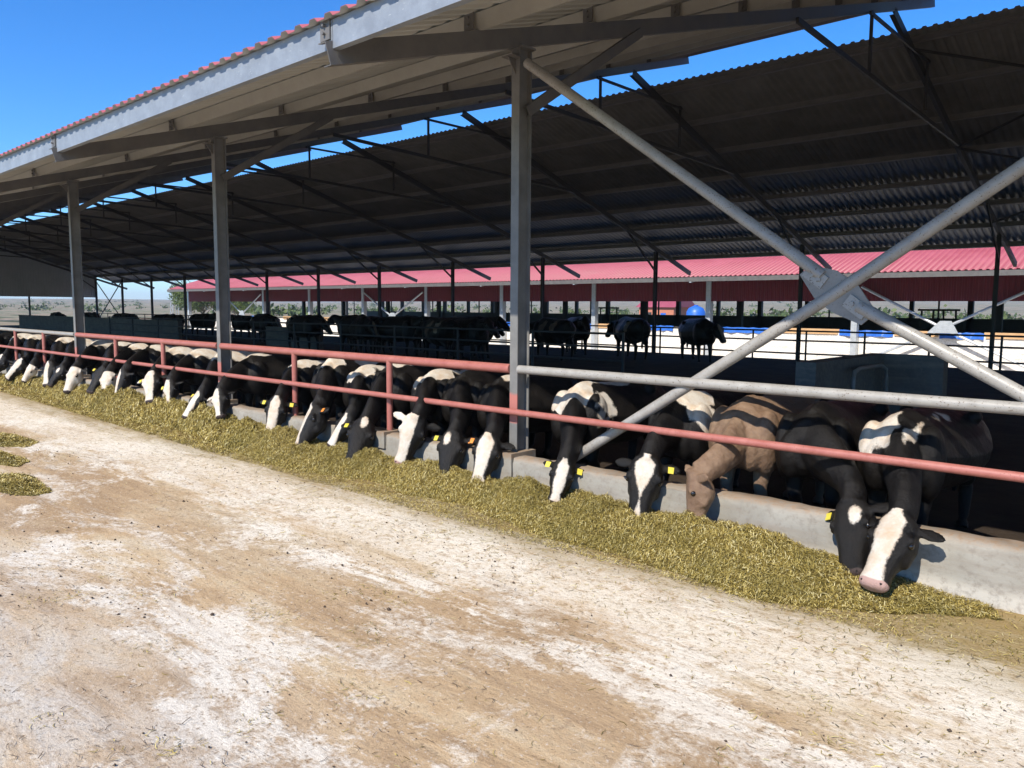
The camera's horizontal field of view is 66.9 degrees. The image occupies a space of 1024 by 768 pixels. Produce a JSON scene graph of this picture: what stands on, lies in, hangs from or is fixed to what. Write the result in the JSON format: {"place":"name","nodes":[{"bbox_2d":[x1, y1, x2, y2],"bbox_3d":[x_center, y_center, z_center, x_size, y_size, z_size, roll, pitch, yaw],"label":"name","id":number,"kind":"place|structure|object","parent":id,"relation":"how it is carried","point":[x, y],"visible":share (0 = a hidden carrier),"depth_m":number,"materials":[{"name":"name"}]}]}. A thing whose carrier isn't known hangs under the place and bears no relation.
{"place":"outdoors","nodes":[
{"label":"outdoors","id":0,"kind":"place"},
{"bbox_2d":[0,325,1023,541],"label":"barn floor","id":1,"kind":"structure","parent":0,"point":[997,508],"depth_m":13.60,"materials":[{"name":"grey concrete"}]},
{"bbox_2d":[0,332,37,363],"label":"cow","id":2,"kind":"object","parent":1,"relation":"on","point":[5,337],"visible":0.07,"depth_m":20.26},
{"bbox_2d":[0,333,61,371],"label":"cow","id":3,"kind":"object","parent":1,"relation":"on","point":[7,354],"visible":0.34,"depth_m":18.52},
{"bbox_2d":[22,336,73,382],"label":"cow","id":4,"kind":"object","parent":1,"relation":"on","point":[32,369],"visible":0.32,"depth_m":16.92},
{"bbox_2d":[5,334,91,381],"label":"cow","id":5,"kind":"object","parent":1,"relation":"on","point":[20,364],"visible":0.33,"depth_m":17.62},
{"bbox_2d":[50,312,65,315],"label":"cow","id":6,"kind":"object","parent":1,"relation":"on","point":[56,314],"visible":0.31,"depth_m":57.10},
{"bbox_2d":[39,337,94,387],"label":"cow","id":7,"kind":"object","parent":1,"relation":"on","point":[54,360],"visible":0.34,"depth_m":16.36},
{"bbox_2d":[47,339,118,387],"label":"cow","id":8,"kind":"object","parent":1,"relation":"on","point":[60,371],"visible":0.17,"depth_m":15.77},
{"bbox_2d":[85,312,97,317],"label":"cow","id":9,"kind":"object","parent":1,"relation":"on","point":[93,314],"visible":0.3,"depth_m":52.60},
{"bbox_2d":[18,315,181,338],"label":"wall","id":10,"kind":"structure","parent":1,"relation":"on","point":[92,324],"depth_m":48.61,"materials":[{"name":"grey concrete"}]},
{"bbox_2d":[63,340,141,393],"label":"cow","id":11,"kind":"object","parent":1,"relation":"on","point":[74,374],"visible":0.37,"depth_m":15.32},
{"bbox_2d":[86,342,153,393],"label":"cow","id":12,"kind":"object","parent":1,"relation":"on","point":[98,373],"visible":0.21,"depth_m":14.38},
{"bbox_2d":[119,314,138,318],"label":"cow","id":13,"kind":"object","parent":1,"relation":"on","point":[126,315],"visible":0.35,"depth_m":48.46},
{"bbox_2d":[98,343,177,388],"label":"cow","id":14,"kind":"object","parent":1,"relation":"on","point":[110,373],"visible":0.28,"depth_m":14.25},
{"bbox_2d":[152,314,174,319],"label":"cow","id":15,"kind":"object","parent":1,"relation":"on","point":[159,316],"visible":0.17,"depth_m":48.39},
{"bbox_2d":[114,345,214,396],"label":"cow","id":16,"kind":"object","parent":1,"relation":"on","point":[151,354],"visible":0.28,"depth_m":13.86},
{"bbox_2d":[162,314,184,325],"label":"cow","id":17,"kind":"object","parent":1,"relation":"on","point":[179,316],"visible":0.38,"depth_m":44.10},
{"bbox_2d":[137,347,244,403],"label":"cow","id":18,"kind":"object","parent":1,"relation":"on","point":[152,382],"visible":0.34,"depth_m":12.98},
{"bbox_2d":[189,313,215,336],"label":"cow","id":19,"kind":"object","parent":1,"relation":"on","point":[205,316],"visible":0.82,"depth_m":44.45},
{"bbox_2d":[161,348,271,406],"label":"cow","id":20,"kind":"object","parent":1,"relation":"on","point":[199,359],"visible":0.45,"depth_m":12.91},
{"bbox_2d":[182,351,300,419],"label":"cow","id":21,"kind":"object","parent":1,"relation":"on","point":[206,388],"visible":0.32,"depth_m":11.93},
{"bbox_2d":[231,314,252,337],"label":"cow","id":22,"kind":"object","parent":1,"relation":"on","point":[240,325],"visible":0.64,"depth_m":42.58},
{"bbox_2d":[250,315,279,341],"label":"cow","id":23,"kind":"object","parent":1,"relation":"on","point":[261,326],"visible":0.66,"depth_m":38.93},
{"bbox_2d":[207,353,327,419],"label":"cow","id":24,"kind":"object","parent":1,"relation":"on","point":[273,366],"visible":0.45,"depth_m":11.75},
{"bbox_2d":[254,313,281,338],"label":"cow","id":25,"kind":"object","parent":1,"relation":"on","point":[277,318],"visible":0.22,"depth_m":41.60},
{"bbox_2d":[260,359,324,429],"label":"cow","id":26,"kind":"object","parent":1,"relation":"on","point":[276,408],"visible":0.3,"depth_m":10.40},
{"bbox_2d":[265,326,322,348],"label":"wall","id":27,"kind":"structure","parent":1,"relation":"on","point":[278,335],"depth_m":34.83,"materials":[{"name":"grey concrete"}]},
{"bbox_2d":[286,315,332,349],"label":"cow","id":28,"kind":"object","parent":1,"relation":"on","point":[307,327],"visible":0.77,"depth_m":31.71},
{"bbox_2d":[298,314,324,318],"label":"cow","id":29,"kind":"object","parent":1,"relation":"on","point":[319,316],"visible":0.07,"depth_m":35.08},
{"bbox_2d":[295,355,398,445],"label":"cow","id":30,"kind":"object","parent":1,"relation":"on","point":[331,372],"visible":0.41,"depth_m":10.02},
{"bbox_2d":[339,314,365,346],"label":"cow","id":31,"kind":"object","parent":1,"relation":"on","point":[348,338],"visible":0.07,"depth_m":34.70},
{"bbox_2d":[327,314,381,353],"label":"cow","id":32,"kind":"object","parent":1,"relation":"on","point":[334,319],"visible":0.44,"depth_m":30.71},
{"bbox_2d":[349,316,378,353],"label":"cow","id":33,"kind":"object","parent":1,"relation":"on","point":[365,330],"visible":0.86,"depth_m":28.96},
{"bbox_2d":[109,316,624,372],"bbox_3d":[-9.619,-1.903,31.262,33.850,1.240,0.080,5,8,42],"label":"pen fence","id":34,"kind":"object","parent":1,"relation":"on","point":[532,355],"visible":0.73,"depth_m":25.78,"materials":[{"name":"metal"}]},
{"bbox_2d":[361,315,392,350],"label":"cow","id":35,"kind":"object","parent":1,"relation":"on","point":[391,343],"visible":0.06,"depth_m":31.84},
{"bbox_2d":[327,364,437,446],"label":"cow","id":36,"kind":"object","parent":1,"relation":"on","point":[360,378],"visible":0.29,"depth_m":9.55},
{"bbox_2d":[382,315,421,350],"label":"cow","id":37,"kind":"object","parent":1,"relation":"on","point":[420,343],"visible":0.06,"depth_m":31.93},
{"bbox_2d":[375,316,428,355],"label":"cow","id":38,"kind":"object","parent":1,"relation":"on","point":[400,321],"visible":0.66,"depth_m":28.29},
{"bbox_2d":[341,364,463,460],"bbox_3d":[-1.296,0.303,9.835,0.854,1.163,2.580,5,7,38],"label":"cow","id":39,"kind":"object","parent":1,"relation":"on","point":[362,430],"visible":0.34,"depth_m":9.26},
{"bbox_2d":[404,315,459,354],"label":"cow","id":40,"kind":"object","parent":1,"relation":"on","point":[424,345],"visible":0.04,"depth_m":29.88},
{"bbox_2d":[413,317,461,359],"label":"cow","id":41,"kind":"object","parent":1,"relation":"on","point":[437,333],"visible":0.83,"depth_m":25.66},
{"bbox_2d":[393,369,501,463],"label":"cow","id":42,"kind":"object","parent":1,"relation":"on","point":[417,425],"visible":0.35,"depth_m":8.44},
{"bbox_2d":[451,317,495,361],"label":"cow","id":43,"kind":"object","parent":1,"relation":"on","point":[485,323],"visible":0.74,"depth_m":25.46},
{"bbox_2d":[447,315,504,351],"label":"cow","id":44,"kind":"object","parent":1,"relation":"on","point":[502,333],"visible":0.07,"depth_m":30.92},
{"bbox_2d":[444,316,509,358],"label":"cow","id":45,"kind":"object","parent":1,"relation":"on","point":[499,321],"visible":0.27,"depth_m":27.34},
{"bbox_2d":[459,316,499,355],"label":"cow","id":46,"kind":"object","parent":1,"relation":"on","point":[497,335],"visible":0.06,"depth_m":28.36},
{"bbox_2d":[431,370,552,473],"bbox_3d":[-0.272,0.405,8.940,0.893,1.152,2.497,4,7,31],"label":"cow","id":47,"kind":"object","parent":1,"relation":"on","point":[465,386],"visible":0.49,"depth_m":8.40},
{"bbox_2d":[467,375,591,481],"bbox_3d":[0.147,0.452,8.574,0.859,1.122,2.422,4,7,33],"label":"cow","id":48,"kind":"object","parent":1,"relation":"on","point":[488,447],"visible":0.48,"depth_m":8.20},
{"bbox_2d":[530,317,575,360],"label":"cow","id":49,"kind":"object","parent":1,"relation":"on","point":[548,324],"visible":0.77,"depth_m":26.98},
{"bbox_2d":[99,313,1023,371],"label":"pen fence","id":50,"kind":"object","parent":1,"relation":"on","point":[1000,362],"visible":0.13,"depth_m":27.09,"materials":[{"name":"metal"}]},
{"bbox_2d":[565,316,590,354],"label":"cow","id":51,"kind":"object","parent":1,"relation":"on","point":[581,324],"visible":0.62,"depth_m":29.70},
{"bbox_2d":[543,381,665,503],"bbox_3d":[0.874,0.522,7.942,0.821,1.130,2.402,5,7,37],"label":"cow","id":52,"kind":"object","parent":1,"relation":"on","point":[615,401],"visible":0.76,"depth_m":7.58},
{"bbox_2d":[605,317,650,359],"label":"cow","id":53,"kind":"object","parent":1,"relation":"on","point":[636,330],"visible":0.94,"depth_m":27.54},
{"bbox_2d":[615,389,764,517],"bbox_3d":[1.730,0.600,7.177,0.824,1.125,2.383,5,8,42],"label":"cow","id":54,"kind":"object","parent":1,"relation":"on","point":[650,466],"visible":0.58,"depth_m":6.66},
{"bbox_2d":[678,318,725,361],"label":"cow","id":55,"kind":"object","parent":1,"relation":"on","point":[698,333],"visible":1,"depth_m":26.32},
{"bbox_2d":[684,394,823,517],"bbox_3d":[2.185,0.645,6.782,0.828,1.134,2.357,5,8,42],"label":"cow","id":56,"kind":"object","parent":1,"relation":"on","point":[753,417],"visible":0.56,"depth_m":6.32},
{"bbox_2d":[775,399,890,576],"bbox_3d":[2.618,0.697,6.285,0.893,1.131,2.510,3,6,26],"label":"cow","id":57,"kind":"object","parent":1,"relation":"on","point":[834,424],"visible":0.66,"depth_m":5.89},
{"bbox_2d":[795,353,947,413],"bbox_3d":[4.441,0.375,9.491,0.950,1.370,2.600,5,8,42],"label":"concrete partition","id":58,"kind":"object","parent":1,"relation":"on","point":[909,374],"visible":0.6,"depth_m":9.98,"materials":[{"name":"grey paint"}]},
{"bbox_2d":[856,406,992,592],"bbox_3d":[3.027,0.743,5.851,0.894,1.131,2.605,5,8,42],"label":"cow","id":59,"kind":"object","parent":1,"relation":"on","point":[895,533],"visible":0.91,"depth_m":5.51},
{"bbox_2d":[0,298,1023,328],"bbox_3d":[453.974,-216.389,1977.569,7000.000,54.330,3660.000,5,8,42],"label":"ground","id":60,"kind":"structure","parent":0,"point":[9,316],"depth_m":567.64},
{"bbox_2d":[170,281,178,314],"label":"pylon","id":61,"kind":"object","parent":60,"relation":"on","point":[171,302],"visible":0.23,"depth_m":195.10,"materials":[{"name":"grey metal"}]},
{"bbox_2d":[168,280,189,311],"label":"broadleaf tree","id":62,"kind":"object","parent":60,"relation":"on","point":[175,294],"visible":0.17,"depth_m":142.88,"materials":[{"name":"green plant"}]},
{"bbox_2d":[173,292,215,313],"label":"broadleaf tree","id":63,"kind":"object","parent":60,"relation":"on","point":[199,306],"visible":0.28,"depth_m":134.56,"materials":[{"name":"green plant"}]},
{"bbox_2d":[230,302,256,314],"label":"broadleaf tree","id":64,"kind":"object","parent":60,"relation":"on","point":[242,306],"visible":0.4,"depth_m":133.62,"materials":[{"name":"green plant"}]},
{"bbox_2d":[0,385,1023,767],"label":"feed alley","id":65,"kind":"structure","parent":60,"relation":"on","point":[80,667],"depth_m":4.25,"materials":[{"name":"concrete"}]},
{"bbox_2d":[0,450,29,466],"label":"silage clump","id":66,"kind":"object","parent":65,"relation":"on","point":[9,459],"visible":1,"depth_m":9.15,"materials":[{"name":"plant"}]},
{"bbox_2d":[0,432,39,447],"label":"silage clump","id":67,"kind":"object","parent":65,"relation":"on","point":[9,440],"visible":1,"depth_m":10.48,"materials":[{"name":"plant"}]},
{"bbox_2d":[0,471,51,495],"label":"silage clump","id":68,"kind":"object","parent":65,"relation":"on","point":[22,484],"visible":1,"depth_m":7.85,"materials":[{"name":"green plant"}]},
{"bbox_2d":[0,432,1022,767],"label":"dirt crumbs","id":69,"kind":"object","parent":65,"relation":"on","point":[330,578],"visible":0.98,"depth_m":5.38,"materials":[{"name":"brown soil"}]},
{"bbox_2d":[0,424,1023,767],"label":"dark stalks","id":70,"kind":"object","parent":65,"relation":"on","point":[272,644],"visible":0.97,"depth_m":4.37,"materials":[{"name":"brown plant"}]},
{"bbox_2d":[0,372,1023,663],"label":"silage pile","id":71,"kind":"object","parent":65,"relation":"on","point":[754,562],"visible":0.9,"depth_m":6.38,"materials":[{"name":"green plant"}]},
{"bbox_2d":[1,400,1023,767],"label":"loose straw","id":72,"kind":"object","parent":65,"relation":"on","point":[533,618],"visible":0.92,"depth_m":4.57,"materials":[{"name":"yellow plant"}]},
{"bbox_2d":[0,0,1023,460],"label":"cattle barn","id":73,"kind":"structure","parent":60,"relation":"on","point":[898,144],"depth_m":19.94,"materials":[{"name":"metal"}]},
{"bbox_2d":[0,364,1023,614],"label":"feed kerb","id":74,"kind":"structure","parent":60,"relation":"on","point":[978,568],"depth_m":5.73,"materials":[{"name":"concrete"}]},
{"bbox_2d":[0,327,1023,482],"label":"feed fence","id":75,"kind":"object","parent":74,"relation":"on","point":[969,404],"visible":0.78,"depth_m":6.77,"materials":[{"name":"red metal"}]},
{"bbox_2d":[0,298,1023,318],"bbox_3d":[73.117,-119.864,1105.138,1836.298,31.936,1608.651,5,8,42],"label":"distant shrubs","id":76,"kind":"object","parent":60,"relation":"on","point":[325,310],"visible":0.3,"depth_m":253.70,"materials":[{"name":"green plant"}]},
{"bbox_2d":[167,246,1023,367],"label":"red roof barn","id":77,"kind":"structure","parent":60,"relation":"on","point":[966,274],"depth_m":43.82,"materials":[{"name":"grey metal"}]},
{"bbox_2d":[194,318,1023,370],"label":"block wall","id":78,"kind":"structure","parent":60,"relation":"on","point":[981,354],"depth_m":36.90,"materials":[{"name":"white concrete"}]},
{"bbox_2d":[650,325,672,330],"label":"plastic sheet","id":79,"kind":"object","parent":78,"relation":"on","point":[665,329],"visible":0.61,"depth_m":42.43,"materials":[{"name":"blue plastic"}]},
{"bbox_2d":[723,327,767,333],"bbox_3d":[11.780,-2.744,39.473,2.913,0.312,0.365,5,8,42],"label":"plastic sheet","id":80,"kind":"object","parent":78,"relation":"on","point":[741,331],"visible":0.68,"depth_m":39.40,"materials":[{"name":"blue plastic"}]},
{"bbox_2d":[785,328,841,333],"bbox_3d":[14.125,-2.564,37.394,3.364,0.250,0.330,5,8,42],"label":"timber board","id":81,"kind":"object","parent":78,"relation":"on","point":[815,329],"visible":0.5,"depth_m":36.88,"materials":[{"name":"beige wood"}]},
{"bbox_2d":[839,330,892,337],"bbox_3d":[16.211,-2.314,35.454,2.353,0.320,0.367,5,8,42],"label":"plastic sheet","id":82,"kind":"object","parent":78,"relation":"on","point":[873,335],"visible":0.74,"depth_m":35.22,"materials":[{"name":"blue plastic"}]},
{"bbox_2d":[894,331,937,336],"bbox_3d":[17.798,-2.211,34.062,1.874,0.250,0.330,5,8,42],"label":"timber board","id":83,"kind":"object","parent":78,"relation":"on","point":[924,332],"visible":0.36,"depth_m":33.64,"materials":[{"name":"beige wood"}]},
{"bbox_2d":[939,332,983,339],"bbox_3d":[19.081,-2.038,32.850,1.671,0.316,0.368,5,8,42],"label":"plastic sheet","id":84,"kind":"object","parent":78,"relation":"on","point":[956,337],"visible":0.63,"depth_m":32.67,"materials":[{"name":"blue plastic"}]},
{"bbox_2d":[984,332,1023,339],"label":"timber board","id":85,"kind":"object","parent":78,"relation":"on","point":[1015,334],"visible":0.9,"depth_m":31.64,"materials":[{"name":"beige wood"}]},
{"bbox_2d":[598,307,634,323],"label":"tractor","id":86,"kind":"object","parent":60,"relation":"on","point":[610,308],"visible":0.1,"depth_m":51.17,"materials":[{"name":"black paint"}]},
{"bbox_2d":[636,301,694,314],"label":"brick house","id":87,"kind":"structure","parent":60,"relation":"on","point":[667,307],"depth_m":115.60,"materials":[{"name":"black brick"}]},
{"bbox_2d":[686,305,704,314],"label":"water tank","id":88,"kind":"object","parent":60,"relation":"on","point":[695,310],"visible":0.45,"depth_m":107.30,"materials":[{"name":"blue plastic"}]},
{"bbox_2d":[916,309,968,332],"bbox_3d":[21.387,-2.395,38.260,1.750,2.600,3.450,1,6,2],"label":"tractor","id":89,"kind":"object","parent":60,"relation":"on","point":[933,312],"visible":0.19,"depth_m":38.29,"materials":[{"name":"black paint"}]},
{"bbox_2d":[0,0,1023,299],"label":"sky","id":90,"kind":"structure","parent":0,"point":[63,62],"materials":[{"name":"blue"}]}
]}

